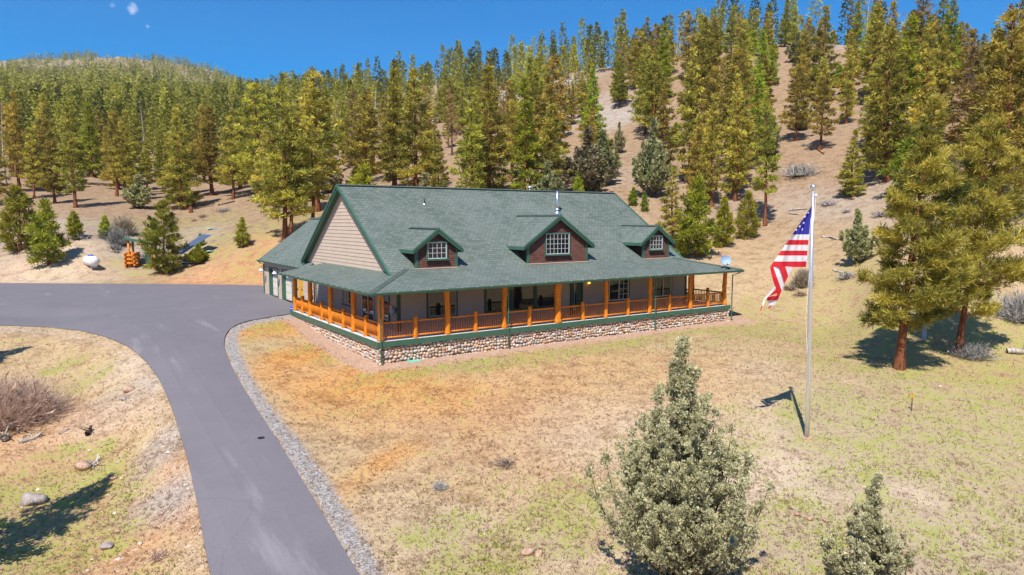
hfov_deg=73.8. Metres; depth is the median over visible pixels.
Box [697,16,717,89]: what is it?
pine tree
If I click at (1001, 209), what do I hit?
pine tree
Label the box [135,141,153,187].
pine tree
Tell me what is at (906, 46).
pine tree
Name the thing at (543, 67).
pine tree
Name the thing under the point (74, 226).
pine tree
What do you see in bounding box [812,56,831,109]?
pine tree
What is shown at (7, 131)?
pine tree
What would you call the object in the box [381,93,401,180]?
pine tree
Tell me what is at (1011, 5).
pine tree
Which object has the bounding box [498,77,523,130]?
pine tree
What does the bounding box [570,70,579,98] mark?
pine tree
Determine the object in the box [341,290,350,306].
window
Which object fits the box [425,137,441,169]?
young pine
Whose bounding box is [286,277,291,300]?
garage door
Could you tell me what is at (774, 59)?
pine tree
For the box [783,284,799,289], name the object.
scrub bush
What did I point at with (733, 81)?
pine tree
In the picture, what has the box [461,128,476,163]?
young pine
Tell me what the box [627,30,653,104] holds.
pine tree
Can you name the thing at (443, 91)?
pine tree
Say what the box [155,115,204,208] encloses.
pine tree
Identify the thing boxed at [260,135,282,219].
pine tree
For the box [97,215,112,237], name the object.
pine tree
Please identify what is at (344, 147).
pine tree
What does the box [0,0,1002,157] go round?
forest
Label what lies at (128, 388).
rock
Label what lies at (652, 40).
pine tree
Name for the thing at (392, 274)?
ranch house
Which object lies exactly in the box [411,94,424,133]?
pine tree
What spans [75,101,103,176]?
pine tree
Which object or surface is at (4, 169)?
dead pine
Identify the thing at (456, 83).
pine tree
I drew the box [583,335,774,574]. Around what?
juniper tree
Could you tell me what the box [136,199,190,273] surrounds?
pine tree
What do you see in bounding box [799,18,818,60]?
pine tree
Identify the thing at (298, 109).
pine tree
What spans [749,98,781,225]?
pine tree
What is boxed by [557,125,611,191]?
juniper tree
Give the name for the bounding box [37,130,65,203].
pine tree
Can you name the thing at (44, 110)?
pine tree
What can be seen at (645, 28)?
pine tree
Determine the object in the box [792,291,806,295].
scrub bush
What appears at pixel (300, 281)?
side door
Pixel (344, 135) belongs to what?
pine tree
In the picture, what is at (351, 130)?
pine tree
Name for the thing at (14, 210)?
pine tree
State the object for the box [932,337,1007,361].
bare shrub
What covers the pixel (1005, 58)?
pine tree
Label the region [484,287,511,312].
window
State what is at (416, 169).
pine tree
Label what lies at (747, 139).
pine tree
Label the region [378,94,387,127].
pine tree
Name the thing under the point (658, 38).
pine tree
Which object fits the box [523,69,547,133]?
pine tree
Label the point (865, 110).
pine tree
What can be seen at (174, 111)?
pine tree
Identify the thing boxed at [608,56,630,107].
pine tree
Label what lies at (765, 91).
pine tree
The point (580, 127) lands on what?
pine tree
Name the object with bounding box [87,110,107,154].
pine tree
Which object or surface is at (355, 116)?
pine tree
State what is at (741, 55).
pine tree
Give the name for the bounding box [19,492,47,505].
rock
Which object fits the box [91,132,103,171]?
pine tree
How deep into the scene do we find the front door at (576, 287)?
43.32 m
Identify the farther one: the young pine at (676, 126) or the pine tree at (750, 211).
the young pine at (676, 126)
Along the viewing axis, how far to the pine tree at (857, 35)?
138.10 m
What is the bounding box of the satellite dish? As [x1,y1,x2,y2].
[721,255,730,268]
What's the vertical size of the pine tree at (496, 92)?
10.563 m
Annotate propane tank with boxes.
[82,254,99,267]
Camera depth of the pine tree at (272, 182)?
74.81 m
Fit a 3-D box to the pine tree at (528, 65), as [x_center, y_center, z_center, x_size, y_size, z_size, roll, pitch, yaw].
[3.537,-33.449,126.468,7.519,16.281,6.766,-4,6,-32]
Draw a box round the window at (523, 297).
[512,286,535,310]
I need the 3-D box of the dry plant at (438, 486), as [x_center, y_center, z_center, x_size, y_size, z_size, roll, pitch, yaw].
[-2.228,6.040,21.013,0.718,0.397,0.753,-4,7,-34]
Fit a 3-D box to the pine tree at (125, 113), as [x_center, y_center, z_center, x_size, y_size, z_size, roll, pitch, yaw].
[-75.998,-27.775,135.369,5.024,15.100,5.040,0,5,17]
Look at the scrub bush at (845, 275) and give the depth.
55.00 m
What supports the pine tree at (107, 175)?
on the terrain at (228, 262)
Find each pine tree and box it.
[0,90,35,191]
[0,102,27,168]
[0,103,26,172]
[0,151,12,196]
[0,183,45,252]
[18,126,41,172]
[18,134,46,198]
[21,196,72,267]
[24,120,58,187]
[32,93,59,164]
[33,118,44,156]
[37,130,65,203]
[51,101,87,207]
[56,98,88,167]
[60,111,87,183]
[65,211,85,239]
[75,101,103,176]
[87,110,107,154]
[87,115,104,160]
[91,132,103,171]
[96,131,120,184]
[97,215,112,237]
[98,111,133,189]
[101,108,129,195]
[108,118,137,199]
[120,133,140,187]
[121,109,143,169]
[126,109,149,159]
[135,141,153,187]
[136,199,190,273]
[152,117,166,176]
[152,141,167,191]
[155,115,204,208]
[161,133,170,180]
[163,145,185,201]
[166,103,196,152]
[168,107,195,191]
[170,122,196,190]
[189,104,219,178]
[191,106,222,195]
[213,123,247,186]
[215,114,251,199]
[219,109,255,188]
[226,109,235,154]
[229,81,285,195]
[233,216,250,246]
[245,105,261,177]
[247,83,317,240]
[247,129,278,204]
[260,119,282,155]
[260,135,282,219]
[271,115,308,235]
[291,100,304,163]
[293,66,346,211]
[295,117,334,217]
[320,108,338,158]
[333,111,346,152]
[337,105,346,151]
[338,105,350,154]
[340,104,355,162]
[342,89,371,168]
[344,109,374,169]
[345,90,387,182]
[346,94,374,150]
[365,86,379,145]
[373,66,417,185]
[376,108,388,159]
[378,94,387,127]
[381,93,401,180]
[385,83,405,130]
[388,67,437,186]
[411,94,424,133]
[419,85,436,140]
[427,106,437,138]
[429,129,449,186]
[431,84,444,122]
[439,77,459,132]
[439,80,448,114]
[441,105,454,147]
[443,89,460,154]
[447,86,487,187]
[452,79,459,109]
[452,81,467,134]
[465,85,481,132]
[468,63,513,188]
[468,82,498,137]
[468,100,502,178]
[491,76,499,117]
[495,82,513,140]
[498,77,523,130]
[500,78,544,189]
[500,80,519,142]
[500,97,523,178]
[513,63,548,134]
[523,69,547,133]
[530,103,574,181]
[532,53,571,168]
[534,60,539,82]
[534,63,559,142]
[537,55,542,81]
[558,92,571,134]
[565,63,571,86]
[566,85,577,124]
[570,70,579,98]
[572,171,583,191]
[574,75,584,115]
[575,91,589,134]
[576,61,600,115]
[577,67,581,87]
[578,66,606,138]
[580,105,597,145]
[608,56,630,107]
[611,55,623,86]
[617,41,628,80]
[624,27,644,88]
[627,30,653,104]
[627,186,637,205]
[629,44,661,133]
[632,53,673,135]
[639,190,649,211]
[641,17,653,53]
[646,85,678,167]
[647,23,659,55]
[647,58,662,113]
[650,25,667,79]
[654,22,677,97]
[654,165,684,248]
[664,30,678,72]
[670,44,709,183]
[672,174,722,256]
[675,9,699,66]
[676,35,725,129]
[677,33,705,103]
[681,115,713,195]
[694,64,727,160]
[695,18,719,62]
[695,92,727,207]
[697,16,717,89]
[700,16,725,72]
[702,84,718,139]
[705,8,715,50]
[711,46,764,174]
[712,9,723,61]
[712,195,737,247]
[717,56,728,110]
[720,72,754,201]
[721,5,737,64]
[721,56,741,120]
[721,79,733,138]
[721,84,759,189]
[731,19,753,75]
[732,12,742,40]
[733,190,762,239]
[738,43,748,90]
[739,24,754,72]
[743,28,772,100]
[745,61,773,134]
[747,64,775,114]
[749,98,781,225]
[751,55,777,105]
[758,12,767,39]
[760,10,777,68]
[761,35,772,83]
[768,39,780,84]
[776,63,816,140]
[777,0,791,46]
[787,0,802,48]
[788,31,817,83]
[790,53,812,99]
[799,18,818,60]
[807,5,841,99]
[807,68,839,149]
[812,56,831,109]
[813,23,827,67]
[833,128,867,197]
[837,31,859,89]
[837,44,860,123]
[840,1,866,68]
[845,0,863,37]
[852,91,980,370]
[854,3,885,91]
[856,63,890,143]
[858,2,890,95]
[859,25,917,182]
[860,63,890,164]
[865,13,930,151]
[867,0,906,92]
[868,0,884,46]
[899,0,941,90]
[899,9,923,69]
[904,20,944,150]
[909,26,938,89]
[914,18,934,101]
[922,107,1023,354]
[926,31,957,133]
[932,0,954,58]
[935,0,964,89]
[937,24,956,68]
[942,28,997,143]
[949,6,1023,200]
[949,44,997,144]
[952,21,966,68]
[955,22,976,77]
[958,28,966,74]
[964,0,1023,187]
[974,33,988,68]
[976,52,997,108]
[981,27,1009,69]
[991,29,1017,95]
[998,3,1017,57]
[1003,21,1023,83]
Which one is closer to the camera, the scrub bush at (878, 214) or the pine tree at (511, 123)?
the scrub bush at (878, 214)
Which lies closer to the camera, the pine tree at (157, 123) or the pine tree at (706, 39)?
the pine tree at (157, 123)
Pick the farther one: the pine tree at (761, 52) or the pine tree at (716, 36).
the pine tree at (716, 36)
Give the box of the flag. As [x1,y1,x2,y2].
[760,207,811,310]
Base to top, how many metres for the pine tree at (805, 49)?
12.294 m
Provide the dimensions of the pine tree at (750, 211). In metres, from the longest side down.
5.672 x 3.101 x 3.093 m
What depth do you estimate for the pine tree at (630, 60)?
163.12 m
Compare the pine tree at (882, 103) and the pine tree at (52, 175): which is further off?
the pine tree at (52, 175)
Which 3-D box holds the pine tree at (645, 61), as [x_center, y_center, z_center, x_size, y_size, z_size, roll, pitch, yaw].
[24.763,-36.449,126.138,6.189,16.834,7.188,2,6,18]
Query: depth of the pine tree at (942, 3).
129.38 m
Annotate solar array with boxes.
[179,234,210,253]
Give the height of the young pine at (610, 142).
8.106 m
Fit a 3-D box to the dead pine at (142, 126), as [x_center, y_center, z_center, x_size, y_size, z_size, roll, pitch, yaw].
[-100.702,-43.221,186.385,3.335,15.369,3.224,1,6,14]
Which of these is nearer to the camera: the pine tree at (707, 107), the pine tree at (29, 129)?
the pine tree at (707, 107)
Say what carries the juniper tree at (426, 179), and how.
on the terrain at (228, 262)
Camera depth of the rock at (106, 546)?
18.73 m
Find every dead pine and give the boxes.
[0,100,14,186]
[139,102,147,154]
[675,20,678,54]
[863,0,872,44]
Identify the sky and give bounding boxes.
[0,0,1023,91]
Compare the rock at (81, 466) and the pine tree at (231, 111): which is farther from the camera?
the pine tree at (231, 111)
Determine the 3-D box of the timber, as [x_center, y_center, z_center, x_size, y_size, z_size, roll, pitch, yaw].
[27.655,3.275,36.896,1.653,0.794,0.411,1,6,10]
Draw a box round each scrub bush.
[63,234,88,237]
[105,243,124,248]
[211,207,233,211]
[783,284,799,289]
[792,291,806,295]
[814,199,837,204]
[832,270,855,278]
[868,210,885,215]
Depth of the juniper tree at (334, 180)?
101.15 m
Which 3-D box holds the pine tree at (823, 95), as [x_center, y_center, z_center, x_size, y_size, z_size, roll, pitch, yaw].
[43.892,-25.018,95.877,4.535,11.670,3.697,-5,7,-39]
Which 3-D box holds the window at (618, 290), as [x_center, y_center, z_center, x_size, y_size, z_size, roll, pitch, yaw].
[7.088,0.104,45.316,1.930,1.650,0.075,-4,7,-34]
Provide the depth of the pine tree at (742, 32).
135.10 m
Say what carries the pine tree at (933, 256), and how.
on the terrain at (228, 262)
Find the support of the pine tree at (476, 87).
on the terrain at (228, 262)
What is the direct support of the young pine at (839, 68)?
on the terrain at (228, 262)
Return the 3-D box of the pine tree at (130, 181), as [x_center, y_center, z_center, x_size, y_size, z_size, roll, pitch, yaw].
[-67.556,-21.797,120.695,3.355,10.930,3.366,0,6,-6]
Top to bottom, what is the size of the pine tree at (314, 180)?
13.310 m
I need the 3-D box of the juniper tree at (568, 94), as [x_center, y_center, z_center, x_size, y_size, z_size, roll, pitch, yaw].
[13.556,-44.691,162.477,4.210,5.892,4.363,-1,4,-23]
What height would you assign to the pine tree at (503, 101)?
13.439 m
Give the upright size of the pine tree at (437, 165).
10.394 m
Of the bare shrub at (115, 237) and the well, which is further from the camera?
the bare shrub at (115, 237)
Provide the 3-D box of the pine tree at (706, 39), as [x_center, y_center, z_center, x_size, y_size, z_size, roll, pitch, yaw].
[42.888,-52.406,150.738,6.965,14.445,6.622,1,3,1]
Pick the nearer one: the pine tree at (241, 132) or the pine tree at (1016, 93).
the pine tree at (1016, 93)
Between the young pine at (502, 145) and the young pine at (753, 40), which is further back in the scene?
the young pine at (753, 40)
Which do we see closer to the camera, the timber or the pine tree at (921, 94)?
the timber
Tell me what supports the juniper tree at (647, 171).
on the terrain at (228, 262)
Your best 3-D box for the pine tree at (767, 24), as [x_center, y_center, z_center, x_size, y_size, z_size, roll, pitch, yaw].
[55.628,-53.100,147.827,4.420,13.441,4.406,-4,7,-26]
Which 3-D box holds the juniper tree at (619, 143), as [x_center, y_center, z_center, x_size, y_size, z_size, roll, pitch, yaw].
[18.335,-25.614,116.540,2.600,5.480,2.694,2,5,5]
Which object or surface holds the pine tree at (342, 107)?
on the terrain at (228, 262)
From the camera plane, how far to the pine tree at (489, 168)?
88.45 m
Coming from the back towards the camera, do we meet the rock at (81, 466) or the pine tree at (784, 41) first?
the pine tree at (784, 41)
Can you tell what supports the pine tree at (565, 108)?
on the terrain at (228, 262)
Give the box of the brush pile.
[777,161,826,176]
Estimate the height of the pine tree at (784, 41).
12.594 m
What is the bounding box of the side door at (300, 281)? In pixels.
[299,280,302,297]
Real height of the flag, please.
3.741 m
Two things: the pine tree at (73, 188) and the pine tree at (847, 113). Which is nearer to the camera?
the pine tree at (73, 188)
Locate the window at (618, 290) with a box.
[608,279,629,301]
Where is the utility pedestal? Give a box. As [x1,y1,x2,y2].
[922,324,926,339]
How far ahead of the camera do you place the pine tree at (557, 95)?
95.20 m
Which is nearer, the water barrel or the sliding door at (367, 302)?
the sliding door at (367, 302)
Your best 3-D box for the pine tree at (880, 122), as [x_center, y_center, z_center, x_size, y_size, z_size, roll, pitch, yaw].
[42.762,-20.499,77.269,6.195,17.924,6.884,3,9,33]
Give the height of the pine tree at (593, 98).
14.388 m
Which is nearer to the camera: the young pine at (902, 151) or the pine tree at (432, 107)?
the young pine at (902, 151)
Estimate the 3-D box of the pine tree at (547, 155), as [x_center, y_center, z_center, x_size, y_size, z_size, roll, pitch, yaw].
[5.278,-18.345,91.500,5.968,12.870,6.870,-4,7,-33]
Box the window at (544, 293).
[536,284,554,308]
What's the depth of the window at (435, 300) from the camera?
37.86 m
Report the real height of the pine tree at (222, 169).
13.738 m
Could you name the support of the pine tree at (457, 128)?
on the terrain at (228, 262)
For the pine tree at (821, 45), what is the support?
on the terrain at (228, 262)
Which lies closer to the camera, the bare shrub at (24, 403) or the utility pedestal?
the bare shrub at (24, 403)
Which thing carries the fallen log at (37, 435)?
on the terrain at (228, 262)
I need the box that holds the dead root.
[82,454,101,467]
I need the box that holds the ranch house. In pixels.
[256,184,743,364]
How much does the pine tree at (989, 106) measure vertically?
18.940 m
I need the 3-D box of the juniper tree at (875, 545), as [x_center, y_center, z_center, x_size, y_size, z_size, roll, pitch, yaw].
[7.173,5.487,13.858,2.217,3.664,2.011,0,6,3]
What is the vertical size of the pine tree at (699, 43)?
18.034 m
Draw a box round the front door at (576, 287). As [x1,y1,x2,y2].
[572,283,580,314]
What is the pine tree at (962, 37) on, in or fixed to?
on the terrain at (228, 262)
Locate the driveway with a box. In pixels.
[0,283,359,574]
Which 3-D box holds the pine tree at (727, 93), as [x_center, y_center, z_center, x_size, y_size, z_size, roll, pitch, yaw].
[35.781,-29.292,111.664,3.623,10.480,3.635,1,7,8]
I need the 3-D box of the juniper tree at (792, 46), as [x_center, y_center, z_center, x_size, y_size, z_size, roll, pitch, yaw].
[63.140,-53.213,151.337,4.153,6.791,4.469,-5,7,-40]
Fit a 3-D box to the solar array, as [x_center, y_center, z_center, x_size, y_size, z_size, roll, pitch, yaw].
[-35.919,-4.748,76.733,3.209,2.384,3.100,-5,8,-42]
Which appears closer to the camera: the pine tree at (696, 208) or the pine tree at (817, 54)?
the pine tree at (696, 208)
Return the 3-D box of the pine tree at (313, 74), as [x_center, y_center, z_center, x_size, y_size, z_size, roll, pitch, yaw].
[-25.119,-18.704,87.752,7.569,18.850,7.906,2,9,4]
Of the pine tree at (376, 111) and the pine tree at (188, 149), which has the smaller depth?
the pine tree at (188, 149)
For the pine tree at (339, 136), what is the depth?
146.00 m
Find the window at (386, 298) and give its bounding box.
[383,295,389,321]
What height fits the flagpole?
9.538 m
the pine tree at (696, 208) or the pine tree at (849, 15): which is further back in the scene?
the pine tree at (849, 15)
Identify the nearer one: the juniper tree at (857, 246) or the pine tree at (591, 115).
the juniper tree at (857, 246)
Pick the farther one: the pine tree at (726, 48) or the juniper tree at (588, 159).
the pine tree at (726, 48)
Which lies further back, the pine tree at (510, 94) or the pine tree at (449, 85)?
the pine tree at (449, 85)
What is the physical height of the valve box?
0.145 m
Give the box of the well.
[122,238,156,266]
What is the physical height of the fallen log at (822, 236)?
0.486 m
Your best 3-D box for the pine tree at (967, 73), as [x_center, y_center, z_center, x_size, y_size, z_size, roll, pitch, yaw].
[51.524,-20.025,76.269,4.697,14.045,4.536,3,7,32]
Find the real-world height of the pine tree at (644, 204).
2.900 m
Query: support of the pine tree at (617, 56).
on the terrain at (228, 262)
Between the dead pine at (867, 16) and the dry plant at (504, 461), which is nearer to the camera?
the dry plant at (504, 461)
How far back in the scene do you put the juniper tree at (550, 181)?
83.98 m
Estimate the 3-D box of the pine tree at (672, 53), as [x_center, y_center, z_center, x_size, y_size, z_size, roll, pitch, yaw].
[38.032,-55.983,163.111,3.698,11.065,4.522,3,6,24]
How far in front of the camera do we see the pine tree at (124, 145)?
108.81 m
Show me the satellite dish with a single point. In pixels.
(725, 259)
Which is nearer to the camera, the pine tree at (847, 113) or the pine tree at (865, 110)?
the pine tree at (865, 110)
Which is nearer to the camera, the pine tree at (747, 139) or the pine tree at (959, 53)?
the pine tree at (747, 139)
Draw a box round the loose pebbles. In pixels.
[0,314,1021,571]
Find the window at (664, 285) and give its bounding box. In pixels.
[652,277,672,297]
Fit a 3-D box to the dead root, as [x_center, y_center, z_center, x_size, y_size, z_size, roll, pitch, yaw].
[-14.779,6.151,24.228,1.051,0.338,0.895,3,7,31]
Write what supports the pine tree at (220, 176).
on the terrain at (228, 262)
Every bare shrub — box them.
[0,363,92,436]
[98,228,112,238]
[105,223,130,245]
[109,214,143,233]
[787,267,815,287]
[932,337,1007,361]
[992,287,1023,322]
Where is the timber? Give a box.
[1006,345,1023,353]
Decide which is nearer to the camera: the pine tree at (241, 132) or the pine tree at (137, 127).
the pine tree at (241, 132)
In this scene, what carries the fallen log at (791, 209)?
on the terrain at (228, 262)
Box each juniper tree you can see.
[120,173,151,208]
[314,150,343,192]
[418,172,430,186]
[530,159,565,190]
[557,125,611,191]
[563,89,576,110]
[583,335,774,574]
[595,129,621,181]
[612,122,626,153]
[629,116,672,196]
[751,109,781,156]
[784,31,800,61]
[788,86,817,130]
[816,472,928,574]
[837,208,881,262]
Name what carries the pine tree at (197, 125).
on the terrain at (228, 262)
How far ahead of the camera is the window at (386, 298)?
37.67 m
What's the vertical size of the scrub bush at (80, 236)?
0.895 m
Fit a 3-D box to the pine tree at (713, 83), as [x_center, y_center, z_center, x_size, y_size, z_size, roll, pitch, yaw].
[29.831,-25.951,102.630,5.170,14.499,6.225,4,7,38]
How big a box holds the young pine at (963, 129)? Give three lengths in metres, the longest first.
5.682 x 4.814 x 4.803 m
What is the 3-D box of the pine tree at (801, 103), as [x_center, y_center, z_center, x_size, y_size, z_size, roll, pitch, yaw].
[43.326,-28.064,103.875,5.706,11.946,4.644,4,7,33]
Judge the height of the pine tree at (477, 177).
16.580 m
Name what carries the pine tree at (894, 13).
on the terrain at (228, 262)
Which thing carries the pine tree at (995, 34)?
on the terrain at (228, 262)
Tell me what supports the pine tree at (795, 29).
on the terrain at (228, 262)
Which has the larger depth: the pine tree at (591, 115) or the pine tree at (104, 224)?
the pine tree at (591, 115)
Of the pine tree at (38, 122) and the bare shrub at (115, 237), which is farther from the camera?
the pine tree at (38, 122)
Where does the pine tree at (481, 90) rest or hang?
on the terrain at (228, 262)
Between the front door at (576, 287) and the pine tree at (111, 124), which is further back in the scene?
the pine tree at (111, 124)
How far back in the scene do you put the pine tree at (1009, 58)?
88.70 m
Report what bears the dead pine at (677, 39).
on the terrain at (228, 262)
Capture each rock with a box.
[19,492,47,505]
[74,461,92,470]
[99,542,113,549]
[121,385,134,392]
[521,548,534,555]
[535,549,541,557]
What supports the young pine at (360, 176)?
on the terrain at (228, 262)
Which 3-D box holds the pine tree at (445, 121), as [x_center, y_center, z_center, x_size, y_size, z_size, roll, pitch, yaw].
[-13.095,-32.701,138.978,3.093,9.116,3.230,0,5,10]
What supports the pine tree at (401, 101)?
on the terrain at (228, 262)
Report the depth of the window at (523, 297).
41.04 m
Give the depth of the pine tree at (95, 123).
151.57 m
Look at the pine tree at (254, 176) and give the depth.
96.26 m
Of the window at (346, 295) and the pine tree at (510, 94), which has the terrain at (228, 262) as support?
the pine tree at (510, 94)
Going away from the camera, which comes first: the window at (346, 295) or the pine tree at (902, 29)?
the window at (346, 295)
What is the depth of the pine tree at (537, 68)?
176.27 m
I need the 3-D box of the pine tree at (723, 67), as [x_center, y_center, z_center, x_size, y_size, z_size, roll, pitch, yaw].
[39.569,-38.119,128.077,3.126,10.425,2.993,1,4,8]
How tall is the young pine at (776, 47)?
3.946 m
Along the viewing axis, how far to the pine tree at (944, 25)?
117.67 m
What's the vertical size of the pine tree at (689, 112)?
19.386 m
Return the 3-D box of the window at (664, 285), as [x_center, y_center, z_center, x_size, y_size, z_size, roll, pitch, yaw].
[10.485,-0.121,47.600,1.930,1.650,0.075,-4,7,-34]
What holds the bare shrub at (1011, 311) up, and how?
on the terrain at (228, 262)
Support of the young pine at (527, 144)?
on the terrain at (228, 262)
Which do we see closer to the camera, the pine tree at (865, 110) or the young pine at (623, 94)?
the pine tree at (865, 110)
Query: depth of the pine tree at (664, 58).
145.39 m
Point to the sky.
(258, 39)
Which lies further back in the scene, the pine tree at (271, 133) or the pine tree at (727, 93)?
the pine tree at (271, 133)
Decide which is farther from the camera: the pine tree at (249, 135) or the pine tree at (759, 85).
the pine tree at (249, 135)
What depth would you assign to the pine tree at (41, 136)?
116.47 m
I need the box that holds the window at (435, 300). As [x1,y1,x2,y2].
[426,291,457,317]
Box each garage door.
[273,269,277,295]
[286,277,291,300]
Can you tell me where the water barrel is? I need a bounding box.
[145,253,150,262]
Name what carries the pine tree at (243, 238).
on the terrain at (228, 262)
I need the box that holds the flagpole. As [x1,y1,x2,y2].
[801,184,817,439]
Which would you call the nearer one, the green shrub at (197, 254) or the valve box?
the valve box
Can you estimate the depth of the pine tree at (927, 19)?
105.95 m
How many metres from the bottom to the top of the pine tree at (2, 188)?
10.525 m
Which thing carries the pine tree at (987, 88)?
on the terrain at (228, 262)
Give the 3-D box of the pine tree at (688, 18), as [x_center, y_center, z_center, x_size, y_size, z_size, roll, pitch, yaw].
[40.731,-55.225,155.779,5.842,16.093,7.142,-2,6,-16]
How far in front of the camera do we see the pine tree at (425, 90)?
132.23 m
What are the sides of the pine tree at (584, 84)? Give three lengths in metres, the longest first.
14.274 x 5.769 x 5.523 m
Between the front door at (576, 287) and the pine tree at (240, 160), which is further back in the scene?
the pine tree at (240, 160)
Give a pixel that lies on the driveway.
(260, 511)
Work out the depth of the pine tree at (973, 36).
83.99 m
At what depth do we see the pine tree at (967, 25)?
156.40 m
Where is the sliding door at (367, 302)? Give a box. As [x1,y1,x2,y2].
[361,294,374,320]
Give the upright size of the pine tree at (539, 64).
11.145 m
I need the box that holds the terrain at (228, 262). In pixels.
[0,44,1023,574]
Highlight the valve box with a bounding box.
[407,359,420,362]
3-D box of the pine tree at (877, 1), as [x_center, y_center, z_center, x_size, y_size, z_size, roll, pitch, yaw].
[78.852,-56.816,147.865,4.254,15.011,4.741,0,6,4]
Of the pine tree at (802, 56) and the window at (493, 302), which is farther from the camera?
the pine tree at (802, 56)
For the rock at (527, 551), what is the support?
on the terrain at (228, 262)
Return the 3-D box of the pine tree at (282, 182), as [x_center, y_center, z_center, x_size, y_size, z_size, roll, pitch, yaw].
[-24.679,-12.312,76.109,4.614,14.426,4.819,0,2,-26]
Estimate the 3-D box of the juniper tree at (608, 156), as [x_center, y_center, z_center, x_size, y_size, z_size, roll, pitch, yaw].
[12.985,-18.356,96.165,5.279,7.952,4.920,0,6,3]
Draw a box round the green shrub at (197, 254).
[184,243,209,263]
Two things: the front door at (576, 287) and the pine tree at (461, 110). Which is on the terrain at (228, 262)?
the pine tree at (461, 110)
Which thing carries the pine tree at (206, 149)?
on the terrain at (228, 262)
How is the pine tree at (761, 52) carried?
on the terrain at (228, 262)
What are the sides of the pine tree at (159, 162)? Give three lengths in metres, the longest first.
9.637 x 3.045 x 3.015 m
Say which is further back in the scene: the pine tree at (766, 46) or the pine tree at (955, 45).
the pine tree at (766, 46)
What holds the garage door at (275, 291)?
in the ranch house
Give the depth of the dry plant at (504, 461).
22.64 m
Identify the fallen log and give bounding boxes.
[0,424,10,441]
[18,428,42,443]
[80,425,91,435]
[788,207,806,210]
[821,235,840,240]
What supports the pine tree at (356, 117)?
on the terrain at (228, 262)
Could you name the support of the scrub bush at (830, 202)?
on the terrain at (228, 262)
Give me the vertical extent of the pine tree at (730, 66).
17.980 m
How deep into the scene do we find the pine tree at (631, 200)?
85.84 m
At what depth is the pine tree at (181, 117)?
156.63 m
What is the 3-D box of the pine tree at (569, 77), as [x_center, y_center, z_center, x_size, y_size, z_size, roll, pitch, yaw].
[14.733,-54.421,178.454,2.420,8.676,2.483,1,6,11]
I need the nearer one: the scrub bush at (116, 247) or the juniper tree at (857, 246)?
the juniper tree at (857, 246)
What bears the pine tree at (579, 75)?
on the terrain at (228, 262)
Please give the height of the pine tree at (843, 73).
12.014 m
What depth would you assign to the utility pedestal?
38.91 m
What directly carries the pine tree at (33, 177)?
on the terrain at (228, 262)
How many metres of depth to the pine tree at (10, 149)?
110.55 m
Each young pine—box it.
[346,162,376,184]
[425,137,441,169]
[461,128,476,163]
[492,140,505,157]
[517,127,539,161]
[593,128,623,172]
[610,75,627,100]
[668,122,683,147]
[739,26,759,54]
[774,43,778,57]
[832,64,843,86]
[876,124,958,195]
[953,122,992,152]
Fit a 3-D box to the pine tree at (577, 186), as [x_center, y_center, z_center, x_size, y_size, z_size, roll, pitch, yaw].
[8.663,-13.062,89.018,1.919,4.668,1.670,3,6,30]
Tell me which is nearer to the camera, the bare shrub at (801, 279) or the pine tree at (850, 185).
the bare shrub at (801, 279)
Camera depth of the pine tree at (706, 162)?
82.82 m
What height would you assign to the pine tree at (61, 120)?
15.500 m
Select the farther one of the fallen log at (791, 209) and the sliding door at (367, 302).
the fallen log at (791, 209)
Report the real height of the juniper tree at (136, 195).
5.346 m
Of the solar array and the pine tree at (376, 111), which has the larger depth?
the pine tree at (376, 111)
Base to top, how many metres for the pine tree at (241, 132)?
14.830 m
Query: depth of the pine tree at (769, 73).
116.98 m
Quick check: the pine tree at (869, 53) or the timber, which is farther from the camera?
the pine tree at (869, 53)
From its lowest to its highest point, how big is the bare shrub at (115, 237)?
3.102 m
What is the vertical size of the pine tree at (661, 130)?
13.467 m
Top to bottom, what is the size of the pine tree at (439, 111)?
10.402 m
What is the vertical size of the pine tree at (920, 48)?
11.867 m
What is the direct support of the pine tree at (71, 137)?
on the terrain at (228, 262)
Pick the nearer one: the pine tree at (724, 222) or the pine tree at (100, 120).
the pine tree at (724, 222)
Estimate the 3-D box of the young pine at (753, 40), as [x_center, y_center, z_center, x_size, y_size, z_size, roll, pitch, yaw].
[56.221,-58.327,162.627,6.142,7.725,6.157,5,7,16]
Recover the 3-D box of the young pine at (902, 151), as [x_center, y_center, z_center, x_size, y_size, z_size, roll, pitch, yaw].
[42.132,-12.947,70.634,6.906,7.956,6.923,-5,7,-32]
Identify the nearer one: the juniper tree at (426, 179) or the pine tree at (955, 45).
the juniper tree at (426, 179)
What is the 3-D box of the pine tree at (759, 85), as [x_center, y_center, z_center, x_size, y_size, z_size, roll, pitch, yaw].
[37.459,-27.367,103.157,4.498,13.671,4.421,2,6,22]
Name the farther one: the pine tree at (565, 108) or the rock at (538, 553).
the pine tree at (565, 108)
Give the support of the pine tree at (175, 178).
on the terrain at (228, 262)
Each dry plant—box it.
[142,544,172,562]
[432,479,449,491]
[489,456,519,469]
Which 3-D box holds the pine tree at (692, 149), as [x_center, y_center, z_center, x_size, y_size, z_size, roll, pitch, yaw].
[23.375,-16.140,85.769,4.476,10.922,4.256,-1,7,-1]

